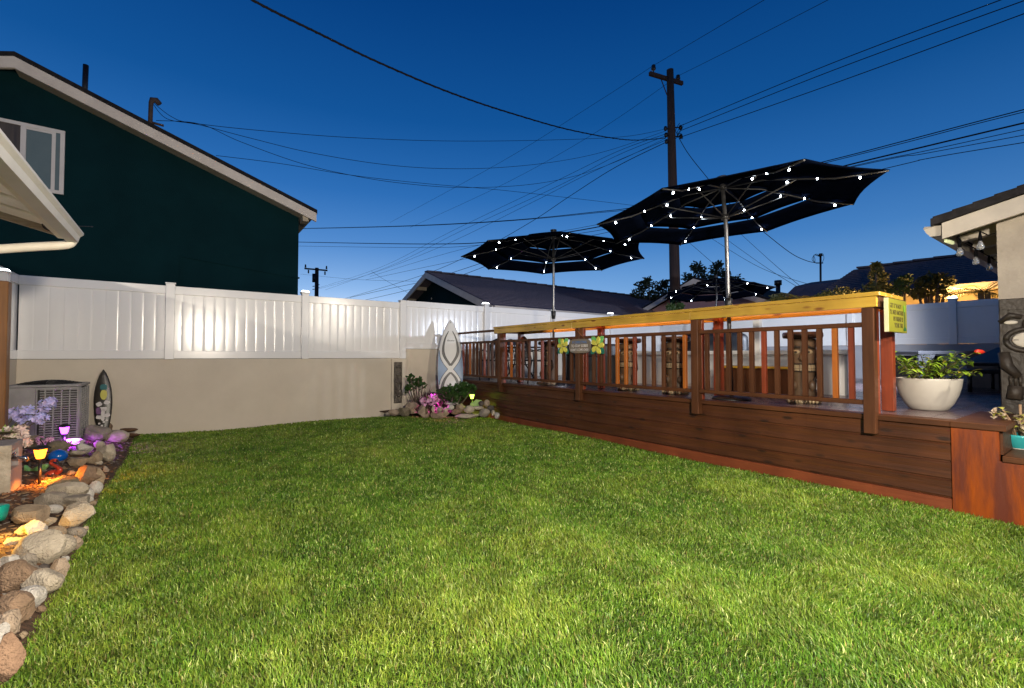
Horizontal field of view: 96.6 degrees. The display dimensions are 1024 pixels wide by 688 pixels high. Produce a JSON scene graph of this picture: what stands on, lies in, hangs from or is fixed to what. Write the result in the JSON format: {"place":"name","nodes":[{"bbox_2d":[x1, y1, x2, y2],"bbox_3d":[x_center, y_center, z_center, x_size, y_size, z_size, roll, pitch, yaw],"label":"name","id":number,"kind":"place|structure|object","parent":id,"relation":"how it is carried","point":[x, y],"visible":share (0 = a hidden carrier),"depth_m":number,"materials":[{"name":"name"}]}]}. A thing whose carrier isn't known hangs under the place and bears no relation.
{"place":"outdoors","nodes":[
{"label":"outdoors","id":0,"kind":"place"},
{"bbox_2d":[0,129,92,253],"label":"patio roof","id":1,"kind":"structure","parent":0,"point":[28,198],"depth_m":3.08,"materials":[{"name":"beige paint"}]},
{"bbox_2d":[0,437,134,687],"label":"mulch","id":2,"kind":"object","parent":0,"point":[5,495],"visible":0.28,"depth_m":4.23,"materials":[{"name":"brown plant"}]},
{"bbox_2d":[0,281,11,438],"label":"wooden post","id":3,"kind":"object","parent":2,"relation":"on","point":[5,308],"visible":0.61,"depth_m":4.43,"materials":[{"name":"brown wood"}]},
{"bbox_2d":[0,608,21,633],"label":"rock","id":4,"kind":"object","parent":2,"relation":"on","point":[12,617],"visible":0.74,"depth_m":2.00,"materials":[{"name":"beige stone"}]},
{"bbox_2d":[0,631,25,682],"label":"rock","id":5,"kind":"object","parent":2,"relation":"on","point":[12,654],"visible":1,"depth_m":1.77,"materials":[{"name":"stone"}]},
{"bbox_2d":[0,438,28,493],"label":"stone pedestal","id":6,"kind":"object","parent":2,"relation":"on","point":[11,457],"visible":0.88,"depth_m":3.91,"materials":[{"name":"beige stone"}]},
{"bbox_2d":[0,424,33,447],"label":"cream flowers","id":7,"kind":"object","parent":6,"relation":"on","point":[17,432],"visible":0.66,"depth_m":4.23,"materials":[{"name":"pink plant"}]},
{"bbox_2d":[0,590,35,624],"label":"rock","id":8,"kind":"object","parent":2,"relation":"on","point":[23,601],"visible":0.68,"depth_m":2.10,"materials":[{"name":"brown stone"}]},
{"bbox_2d":[0,559,37,591],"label":"rock","id":9,"kind":"object","parent":2,"relation":"on","point":[14,574],"visible":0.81,"depth_m":2.35,"materials":[{"name":"brown stone"}]},
{"bbox_2d":[18,552,37,564],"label":"rock","id":10,"kind":"object","parent":2,"relation":"on","point":[31,558],"visible":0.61,"depth_m":2.60,"materials":[{"name":"grey stone"}]},
{"bbox_2d":[11,504,49,523],"bbox_3d":[-3.368,1.196,3.190,0.202,0.128,0.201,1,-2,-36],"label":"rock","id":11,"kind":"object","parent":2,"relation":"on","point":[24,514],"visible":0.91,"depth_m":3.15,"materials":[{"name":"beige stone"}]},
{"bbox_2d":[8,396,57,430],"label":"lilac flowers","id":12,"kind":"object","parent":2,"relation":"on","point":[24,415],"visible":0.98,"depth_m":4.87,"materials":[{"name":"purple plant"}]},
{"bbox_2d":[20,585,47,605],"bbox_3d":[-2.390,1.251,2.253,0.129,0.105,0.109,0,-2,-11],"label":"rock","id":13,"kind":"object","parent":2,"relation":"on","point":[39,592],"visible":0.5,"depth_m":2.25,"materials":[{"name":"white stone"}]},
{"bbox_2d":[24,519,47,534],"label":"rock","id":14,"kind":"object","parent":2,"relation":"on","point":[32,526],"visible":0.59,"depth_m":2.94,"materials":[{"name":"white stone"}]},
{"bbox_2d":[12,529,67,563],"bbox_3d":[-2.799,1.215,2.718,0.257,0.208,0.189,0,-2,10],"label":"rock","id":15,"kind":"object","parent":2,"relation":"on","point":[48,546],"visible":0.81,"depth_m":2.68,"materials":[{"name":"beige stone"}]},
{"bbox_2d":[29,445,50,484],"bbox_3d":[-4.284,1.117,4.142,0.102,0.404,0.102,0,-2,9],"label":"path light","id":16,"kind":"object","parent":2,"relation":"on","point":[40,451],"visible":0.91,"depth_m":4.13,"materials":[{"name":"yellow metal"}]},
{"bbox_2d":[20,568,64,593],"bbox_3d":[-2.470,1.248,2.408,0.198,0.131,0.134,0,-2,3],"label":"rock","id":17,"kind":"object","parent":2,"relation":"on","point":[49,580],"visible":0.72,"depth_m":2.37,"materials":[{"name":"beige stone"}]},
{"bbox_2d":[8,380,89,443],"bbox_3d":[-6.307,0.951,6.239,0.820,0.926,0.860,1,-2,-36],"label":"air conditioner","id":18,"kind":"object","parent":2,"relation":"on","point":[72,398],"visible":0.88,"depth_m":6.03,"materials":[{"name":"grey paint"}]},
{"bbox_2d":[33,491,68,505],"bbox_3d":[-3.645,1.234,3.604,0.234,0.135,0.139,0,-2,-5],"label":"rock","id":19,"kind":"object","parent":2,"relation":"on","point":[52,498],"visible":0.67,"depth_m":3.56,"materials":[{"name":"grey stone"}]},
{"bbox_2d":[44,459,62,474],"bbox_3d":[-4.467,1.295,4.456,0.156,0.354,0.084,0,-2,-16],"label":"flamingo","id":20,"kind":"object","parent":2,"relation":"on","point":[59,470],"visible":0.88,"depth_m":4.44,"materials":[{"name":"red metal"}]},
{"bbox_2d":[47,449,67,460],"bbox_3d":[-4.973,1.252,4.999,0.164,0.190,0.164,1,-2,-36],"label":"blue ball","id":21,"kind":"object","parent":2,"relation":"on","point":[60,455],"visible":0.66,"depth_m":4.96,"materials":[{"name":"ceramic"}]},
{"bbox_2d":[47,440,70,451],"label":"rock","id":22,"kind":"object","parent":2,"relation":"on","point":[60,444],"visible":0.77,"depth_m":5.42,"materials":[{"name":"grey stone"}]},
{"bbox_2d":[50,558,69,575],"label":"rock","id":23,"kind":"object","parent":2,"relation":"on","point":[61,565],"visible":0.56,"depth_m":2.56,"materials":[{"name":"beige stone"}]},
{"bbox_2d":[47,475,79,486],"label":"rock","id":24,"kind":"object","parent":2,"relation":"on","point":[62,479],"visible":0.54,"depth_m":4.06,"materials":[{"name":"grey stone"}]},
{"bbox_2d":[45,482,89,495],"bbox_3d":[-3.713,1.227,3.823,0.346,0.146,0.177,0,-2,4],"label":"rock","id":25,"kind":"object","parent":2,"relation":"on","point":[71,488],"visible":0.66,"depth_m":3.77,"materials":[{"name":"beige stone"}]},
{"bbox_2d":[61,534,76,555],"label":"rock","id":26,"kind":"object","parent":2,"relation":"on","point":[71,543],"visible":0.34,"depth_m":2.83,"materials":[{"name":"beige stone"}]},
{"bbox_2d":[58,501,95,526],"bbox_3d":[-3.174,1.250,3.335,0.212,0.178,0.212,1,-2,-36],"label":"rock","id":27,"kind":"object","parent":2,"relation":"on","point":[76,514],"visible":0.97,"depth_m":3.29,"materials":[{"name":"beige stone"}]},
{"bbox_2d":[64,494,89,505],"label":"rock","id":28,"kind":"object","parent":2,"relation":"on","point":[71,499],"visible":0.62,"depth_m":3.61,"materials":[{"name":"grey stone"}]},
{"bbox_2d":[67,527,86,537],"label":"rock","id":29,"kind":"object","parent":2,"relation":"on","point":[80,532],"visible":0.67,"depth_m":3.10,"materials":[{"name":"grey stone"}]},
{"bbox_2d":[66,457,90,465],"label":"rock","id":30,"kind":"object","parent":2,"relation":"on","point":[79,461],"visible":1,"depth_m":4.83,"materials":[{"name":"beige stone"}]},
{"bbox_2d":[75,465,101,484],"bbox_3d":[-3.987,1.237,4.305,0.208,0.200,0.219,1,-2,-36],"label":"rock","id":31,"kind":"object","parent":2,"relation":"on","point":[87,474],"visible":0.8,"depth_m":4.25,"materials":[{"name":"brown stone"}]},
{"bbox_2d":[83,425,110,440],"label":"rock","id":32,"kind":"object","parent":2,"relation":"on","point":[95,432],"visible":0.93,"depth_m":6.21,"materials":[{"name":"grey stone"}]},
{"bbox_2d":[94,369,111,427],"bbox_3d":[-6.229,0.870,6.952,0.212,0.960,0.138,0,-2,-13],"label":"surfboard","id":33,"kind":"object","parent":2,"relation":"on","point":[103,402],"visible":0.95,"depth_m":6.95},
{"bbox_2d":[96,443,115,460],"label":"rock","id":34,"kind":"object","parent":2,"relation":"on","point":[108,451],"visible":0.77,"depth_m":5.24,"materials":[{"name":"beige stone"}]},
{"bbox_2d":[104,430,129,442],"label":"rock","id":35,"kind":"object","parent":2,"relation":"on","point":[119,436],"visible":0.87,"depth_m":6.36,"materials":[{"name":"beige stone"}]},
{"bbox_2d":[380,403,479,413],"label":"corner soil","id":36,"kind":"structure","parent":0,"point":[449,411],"depth_m":9.55,"materials":[{"name":"brown soil"}]},
{"bbox_2d":[404,373,427,411],"bbox_3d":[-2.002,1.010,9.415,0.460,0.833,0.487,1,-2,-36],"label":"jade plant","id":37,"kind":"object","parent":36,"relation":"on","point":[407,387],"visible":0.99,"depth_m":9.41,"materials":[{"name":"green plant"}]},
{"bbox_2d":[419,394,439,413],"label":"pink flowers","id":38,"kind":"object","parent":36,"relation":"on","point":[423,401],"visible":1,"depth_m":9.08,"materials":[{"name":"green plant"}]},
{"bbox_2d":[438,320,462,402],"bbox_3d":[-1.351,0.375,10.024,0.538,1.842,0.409,1,-2,-36],"label":"surfboard","id":39,"kind":"object","parent":36,"relation":"on","point":[450,365],"visible":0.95,"depth_m":10.04,"materials":[{"name":"white"}]},
{"bbox_2d":[435,381,476,411],"bbox_3d":[-1.152,1.093,9.358,0.856,0.668,0.485,0,-2,-8],"label":"jade plant","id":40,"kind":"object","parent":36,"relation":"on","point":[452,394],"visible":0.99,"depth_m":9.32,"materials":[{"name":"green plant"}]},
{"bbox_2d":[0,0,1023,301],"label":"sky","id":41,"kind":"structure","parent":0,"point":[235,64],"materials":[{"name":"blue"}]},
{"bbox_2d":[0,413,1023,687],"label":"lawn","id":42,"kind":"structure","parent":0,"point":[348,671],"depth_m":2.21,"materials":[{"name":"green plant"}]},
{"bbox_2d":[459,375,1023,526],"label":"wooden deck","id":43,"kind":"structure","parent":42,"relation":"on","point":[953,454],"depth_m":4.62,"materials":[{"name":"orange wood"}]},
{"bbox_2d":[536,341,558,384],"bbox_3d":[0.681,0.349,8.427,0.400,0.805,0.405,-1,-2,44],"label":"tiki stool","id":44,"kind":"object","parent":43,"relation":"on","point":[546,362],"visible":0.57,"depth_m":8.31,"materials":[{"name":"brown wood"}]},
{"bbox_2d":[461,229,644,384],"bbox_3d":[0.772,-0.688,8.457,3.180,2.881,3.180,1,-2,-25],"label":"patio umbrella","id":45,"kind":"object","parent":43,"relation":"on","point":[502,254],"visible":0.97,"depth_m":8.80,"materials":[{"name":"black fabric"}]},
{"bbox_2d":[617,338,640,390],"bbox_3d":[1.816,0.315,7.127,0.400,0.805,0.405,-1,-2,21],"label":"tiki stool","id":46,"kind":"object","parent":43,"relation":"on","point":[630,358],"visible":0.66,"depth_m":7.00,"materials":[{"name":"brown wood"}]},
{"bbox_2d":[458,307,878,433],"bbox_3d":[1.001,0.273,7.221,0.093,1.223,7.725,1,-2,-36],"label":"deck railing","id":47,"kind":"object","parent":43,"relation":"attached to","point":[869,401],"visible":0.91,"depth_m":5.39,"materials":[{"name":"orange wood"}]},
{"bbox_2d":[557,335,604,353],"bbox_3d":[1.045,-0.037,7.047,0.043,0.396,1.019,1,-2,-36],"label":"flower sign","id":48,"kind":"object","parent":47,"relation":"hanging from","point":[580,345],"visible":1,"depth_m":6.99,"materials":[{"name":"yellow wood"}]},
{"bbox_2d":[662,336,690,394],"bbox_3d":[2.317,0.297,6.463,0.400,0.805,0.405,-1,-2,35],"label":"tiki stool","id":49,"kind":"object","parent":43,"relation":"on","point":[679,352],"visible":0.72,"depth_m":6.34,"materials":[{"name":"brown wood"}]},
{"bbox_2d":[493,291,902,413],"bbox_3d":[1.706,0.154,6.707,0.669,1.100,6.170,1,-2,-36],"label":"bar counter","id":50,"kind":"object","parent":43,"relation":"on","point":[717,316],"visible":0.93,"depth_m":5.19,"materials":[{"name":"yellow wood"}]},
{"bbox_2d":[884,297,906,332],"bbox_3d":[3.515,-0.255,4.177,0.536,0.300,0.036,1,-2,-36],"label":"yellow sign","id":51,"kind":"object","parent":50,"relation":"attached to","point":[895,315],"visible":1,"depth_m":4.12,"materials":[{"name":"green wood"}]},
{"bbox_2d":[664,275,775,329],"bbox_3d":[5.812,-0.544,12.940,2.820,2.832,2.819,1,-2,-36],"label":"patio umbrella","id":52,"kind":"object","parent":43,"relation":"on","point":[750,288],"visible":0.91,"depth_m":13.36,"materials":[{"name":"black fabric"}]},
{"bbox_2d":[637,350,847,395],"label":"wall","id":53,"kind":"structure","parent":43,"relation":"on","point":[843,370],"depth_m":6.88,"materials":[{"name":"white plastic"}]},
{"bbox_2d":[597,159,889,400],"bbox_3d":[2.620,-0.695,5.596,2.914,2.745,2.922,1,-2,-21],"label":"patio umbrella","id":54,"kind":"object","parent":43,"relation":"on","point":[819,187],"visible":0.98,"depth_m":5.67,"materials":[{"name":"black fabric"}]},
{"bbox_2d":[724,365,787,394],"bbox_3d":[3.566,0.508,6.662,0.400,0.375,1.090,1,-2,-36],"label":"wooden chest","id":55,"kind":"object","parent":43,"relation":"on","point":[771,379],"visible":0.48,"depth_m":6.45,"materials":[{"name":"brown wood"}]},
{"bbox_2d":[753,319,761,365],"bbox_3d":[3.736,0.062,6.940,0.089,1.300,0.100,1,-2,-36],"label":"vinyl post","id":56,"kind":"object","parent":43,"relation":"on","point":[757,335],"visible":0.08,"depth_m":6.90,"materials":[{"name":"white plastic"}]},
{"bbox_2d":[782,332,823,403],"bbox_3d":[3.322,0.265,5.213,0.400,0.805,0.405,-1,-2,34],"label":"tiki stool","id":57,"kind":"object","parent":43,"relation":"on","point":[812,369],"visible":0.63,"depth_m":5.10,"materials":[{"name":"brown wood"}]},
{"bbox_2d":[896,377,962,410],"bbox_3d":[4.128,0.493,4.528,0.504,0.312,0.504,1,-2,-36],"label":"bowl planter","id":58,"kind":"object","parent":43,"relation":"on","point":[938,394],"visible":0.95,"depth_m":4.37,"materials":[{"name":"ceramic"}]},
{"bbox_2d":[895,349,985,378],"bbox_3d":[4.095,0.210,4.365,0.666,0.319,1.066,-1,-2,30],"label":"hibiscus","id":59,"kind":"object","parent":58,"relation":"on","point":[940,372],"visible":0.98,"depth_m":4.43,"materials":[{"name":"green plant"}]},
{"bbox_2d":[895,351,1000,389],"bbox_3d":[7.310,0.427,7.796,1.130,0.615,1.200,0,-2,0],"label":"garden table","id":60,"kind":"object","parent":43,"relation":"on","point":[983,381],"visible":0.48,"depth_m":7.60,"materials":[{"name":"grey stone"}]},
{"bbox_2d":[931,347,999,391],"bbox_3d":[7.247,0.381,7.003,1.164,0.666,0.640,0,-2,0],"label":"deck lounger","id":61,"kind":"object","parent":43,"relation":"on","point":[989,358],"visible":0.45,"depth_m":7.00,"materials":[{"name":"black metal"}]},
{"bbox_2d":[997,298,1023,413],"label":"tiki carving","id":62,"kind":"object","parent":43,"relation":"on","point":[1011,336],"visible":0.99,"depth_m":4.14,"materials":[{"name":"paint"}]},
{"bbox_2d":[1011,432,1023,449],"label":"teal pot","id":63,"kind":"object","parent":43,"relation":"on","point":[1017,440],"visible":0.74,"depth_m":3.70,"materials":[{"name":"teal ceramic"}]},
{"bbox_2d":[990,404,1023,435],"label":"potted succulent","id":64,"kind":"object","parent":63,"relation":"in","point":[1020,422],"visible":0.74,"depth_m":3.76,"materials":[{"name":"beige plant"}]},
{"bbox_2d":[566,344,615,382],"bbox_3d":[1.654,0.390,9.502,1.099,0.780,0.800,0,-2,6],"label":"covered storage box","id":65,"kind":"object","parent":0,"point":[613,370],"visible":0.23,"depth_m":9.13,"materials":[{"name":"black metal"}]},
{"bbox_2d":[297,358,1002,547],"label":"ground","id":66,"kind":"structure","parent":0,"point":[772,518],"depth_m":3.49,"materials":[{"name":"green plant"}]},
{"bbox_2d":[9,359,16,384],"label":"block wall","id":67,"kind":"structure","parent":66,"relation":"on","point":[13,370],"depth_m":6.37,"materials":[{"name":"paint"}]},
{"bbox_2d":[0,266,18,358],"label":"vinyl fence","id":68,"kind":"object","parent":67,"relation":"on","point":[14,279],"visible":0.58,"depth_m":6.42,"materials":[{"name":"white plastic"}]},
{"bbox_2d":[0,51,316,358],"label":"green house","id":69,"kind":"structure","parent":66,"relation":"on","point":[149,201],"depth_m":8.91,"materials":[{"name":"paint"}]},
{"bbox_2d":[0,118,64,194],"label":"window","id":70,"kind":"structure","parent":69,"relation":"in","point":[43,148],"depth_m":8.18,"materials":[{"name":"grey glass"}]},
{"bbox_2d":[216,155,626,204],"bbox_3d":[0.476,-4.894,14.800,16.915,1.264,0.012,1,-2,-30],"label":"overhead wire","id":71,"kind":"object","parent":69,"relation":"attached to","point":[406,181],"visible":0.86,"depth_m":12.69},
{"bbox_2d":[16,358,399,434],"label":"block wall","id":72,"kind":"structure","parent":66,"relation":"on","point":[156,396],"depth_m":7.96,"materials":[{"name":"paint"}]},
{"bbox_2d":[17,275,406,358],"bbox_3d":[-4.687,-0.361,8.248,5.860,1.265,0.144,1,-2,-36],"label":"vinyl fence","id":73,"kind":"object","parent":72,"relation":"on","point":[63,318],"visible":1,"depth_m":7.72,"materials":[{"name":"white plastic"}]},
{"bbox_2d":[304,264,327,358],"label":"utility pole","id":74,"kind":"object","parent":66,"relation":"on","point":[315,277],"visible":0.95,"depth_m":52.00,"materials":[{"name":"black wood"}]},
{"bbox_2d":[391,359,406,415],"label":"wall pier","id":75,"kind":"structure","parent":66,"relation":"on","point":[404,394],"depth_m":9.82,"materials":[{"name":"paint"}]},
{"bbox_2d":[394,362,401,402],"bbox_3d":[-2.425,0.821,9.739,0.173,0.875,0.062,1,-2,-36],"label":"carved totem","id":76,"kind":"object","parent":75,"relation":"attached to","point":[397,382],"visible":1,"depth_m":9.73,"materials":[{"name":"wood"}]},
{"bbox_2d":[406,349,648,403],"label":"block wall","id":77,"kind":"structure","parent":66,"relation":"on","point":[423,363],"depth_m":10.38,"materials":[{"name":"paint"}]},
{"bbox_2d":[406,301,660,350],"bbox_3d":[1.371,-0.377,12.757,9.200,1.125,0.144,1,-2,-36],"label":"vinyl fence","id":78,"kind":"object","parent":77,"relation":"on","point":[426,323],"visible":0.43,"depth_m":11.16,"materials":[{"name":"white plastic"}]},
{"bbox_2d":[402,270,655,349],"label":"green garage","id":79,"kind":"structure","parent":66,"relation":"on","point":[444,287],"depth_m":17.72,"materials":[{"name":"paint"}]},
{"bbox_2d":[629,275,669,301],"bbox_3d":[7.454,-0.846,24.167,2.238,5.476,1.937,1,-2,-36],"label":"tree","id":80,"kind":"object","parent":66,"relation":"on","point":[640,290],"visible":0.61,"depth_m":24.02,"materials":[{"name":"green plant"}]},
{"bbox_2d":[649,64,682,309],"bbox_3d":[5.395,-3.990,15.941,1.464,11.327,0.540,0,-2,-13],"label":"utility pole","id":81,"kind":"object","parent":66,"relation":"on","point":[674,256],"visible":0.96,"depth_m":15.87,"materials":[{"name":"brown wood"}]},
{"bbox_2d":[156,120,650,187],"bbox_3d":[-0.944,-5.646,12.595,14.209,3.240,0.012,1,-2,-27],"label":"overhead wire","id":82,"kind":"object","parent":81,"relation":"attached to","point":[382,180],"visible":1,"depth_m":11.36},
{"bbox_2d":[153,104,664,168],"bbox_3d":[-0.984,-5.957,12.594,14.252,3.106,0.012,1,-2,-27],"label":"overhead wire","id":83,"kind":"object","parent":81,"relation":"attached to","point":[385,164],"visible":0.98,"depth_m":11.40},
{"bbox_2d":[154,103,663,140],"bbox_3d":[-0.984,-6.069,12.596,14.250,3.021,0.012,1,-2,-27],"label":"overhead wire","id":84,"kind":"object","parent":81,"relation":"attached to","point":[374,138],"visible":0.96,"depth_m":11.09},
{"bbox_2d":[251,0,664,140],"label":"overhead wire","id":85,"kind":"object","parent":81,"relation":"attached to","point":[322,35],"visible":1,"depth_m":5.96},
{"bbox_2d":[307,122,1023,243],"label":"overhead wire","id":86,"kind":"object","parent":81,"relation":"attached to","point":[843,165],"visible":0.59,"depth_m":12.53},
{"bbox_2d":[312,112,1023,228],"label":"overhead wire","id":87,"kind":"object","parent":81,"relation":"attached to","point":[623,210],"visible":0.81,"depth_m":13.24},
{"bbox_2d":[318,129,1023,247],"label":"overhead wire","id":88,"kind":"object","parent":81,"relation":"attached to","point":[694,207],"visible":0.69,"depth_m":12.86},
{"bbox_2d":[333,109,1023,227],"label":"overhead wire","id":89,"kind":"object","parent":81,"relation":"attached to","point":[823,161],"visible":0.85,"depth_m":13.22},
{"bbox_2d":[373,135,1023,275],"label":"overhead wire","id":90,"kind":"object","parent":81,"relation":"attached to","point":[853,166],"visible":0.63,"depth_m":12.63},
{"bbox_2d":[683,0,1000,124],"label":"overhead wire","id":91,"kind":"object","parent":81,"relation":"attached to","point":[854,54],"visible":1,"depth_m":11.19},
{"bbox_2d":[681,0,1023,130],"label":"overhead wire","id":92,"kind":"object","parent":81,"relation":"attached to","point":[870,56],"visible":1,"depth_m":11.11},
{"bbox_2d":[682,13,1023,136],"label":"overhead wire","id":93,"kind":"object","parent":81,"relation":"attached to","point":[869,70],"visible":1,"depth_m":11.15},
{"bbox_2d":[665,300,685,310],"bbox_3d":[5.448,-0.035,15.171,0.751,3.390,0.470,1,-2,-36],"label":"cypress","id":94,"kind":"object","parent":66,"relation":"on","point":[678,305],"visible":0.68,"depth_m":15.17,"materials":[{"name":"green plant"}]},
{"bbox_2d":[680,260,744,284],"bbox_3d":[11.933,-1.503,26.811,4.074,6.924,1.691,0,-2,-3],"label":"tree","id":95,"kind":"object","parent":66,"relation":"on","point":[696,268],"visible":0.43,"depth_m":26.81,"materials":[{"name":"green plant"}]},
{"bbox_2d":[642,277,786,346],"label":"pink house","id":96,"kind":"structure","parent":66,"relation":"on","point":[658,304],"depth_m":18.53,"materials":[{"name":"paint"}]},
{"bbox_2d":[660,343,999,381],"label":"block wall","id":97,"kind":"structure","parent":66,"relation":"on","point":[986,347],"depth_m":9.78,"materials":[{"name":"grey paint"}]},
{"bbox_2d":[660,298,998,346],"bbox_3d":[9.163,-0.464,9.563,0.144,0.940,14.730,1,-2,-36],"label":"vinyl fence","id":98,"kind":"object","parent":97,"relation":"on","point":[952,321],"visible":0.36,"depth_m":9.83,"materials":[{"name":"white plastic"}]},
{"bbox_2d":[814,286,861,296],"bbox_3d":[9.015,-0.009,12.483,1.310,3.196,0.552,0,-2,-2],"label":"shrub","id":99,"kind":"object","parent":66,"relation":"on","point":[837,292],"visible":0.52,"depth_m":12.49,"materials":[{"name":"green plant"}]},
{"bbox_2d":[860,261,893,292],"bbox_3d":[9.286,-0.274,11.646,1.084,3.680,0.604,1,-2,-36],"label":"shrub","id":100,"kind":"object","parent":66,"relation":"on","point":[878,280],"visible":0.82,"depth_m":11.66,"materials":[{"name":"green plant"}]},
{"bbox_2d":[784,254,997,345],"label":"shingled house","id":101,"kind":"structure","parent":66,"relation":"on","point":[964,270],"depth_m":13.53,"materials":[{"name":"grey"}]},
{"bbox_2d":[886,274,914,301],"bbox_3d":[9.617,-0.102,11.179,0.589,3.313,0.633,0,-2,17],"label":"shrub","id":102,"kind":"object","parent":66,"relation":"on","point":[902,284],"visible":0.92,"depth_m":11.21,"materials":[{"name":"green plant"}]},
{"bbox_2d":[906,270,956,303],"bbox_3d":[9.989,-0.116,10.856,0.997,3.325,0.531,-1,-2,22],"label":"shrub","id":103,"kind":"object","parent":66,"relation":"on","point":[934,280],"visible":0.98,"depth_m":10.79,"materials":[{"name":"green plant"}]},
{"bbox_2d":[928,281,997,343],"bbox_3d":[10.419,0.043,10.039,2.002,2.942,1.840,0,-2,18],"label":"thatched hut","id":104,"kind":"object","parent":66,"relation":"on","point":[980,294],"visible":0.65,"depth_m":10.08,"materials":[{"name":"yellow plant"}]},
{"bbox_2d":[923,184,1023,455],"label":"stucco house","id":105,"kind":"structure","parent":66,"relation":"on","point":[1000,215],"depth_m":4.25,"materials":[{"name":"beige paint"}]},
{"bbox_2d":[956,230,994,270],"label":"string lights","id":106,"kind":"object","parent":105,"relation":"hanging from","point":[979,247],"visible":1,"depth_m":4.49},
{"bbox_2d":[687,333,748,350],"bbox_3d":[3.780,0.258,8.500,1.172,0.990,0.867,-1,-2,22],"label":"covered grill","id":107,"kind":"object","parent":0,"point":[745,343],"visible":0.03,"depth_m":8.25,"materials":[{"name":"grey fabric"}]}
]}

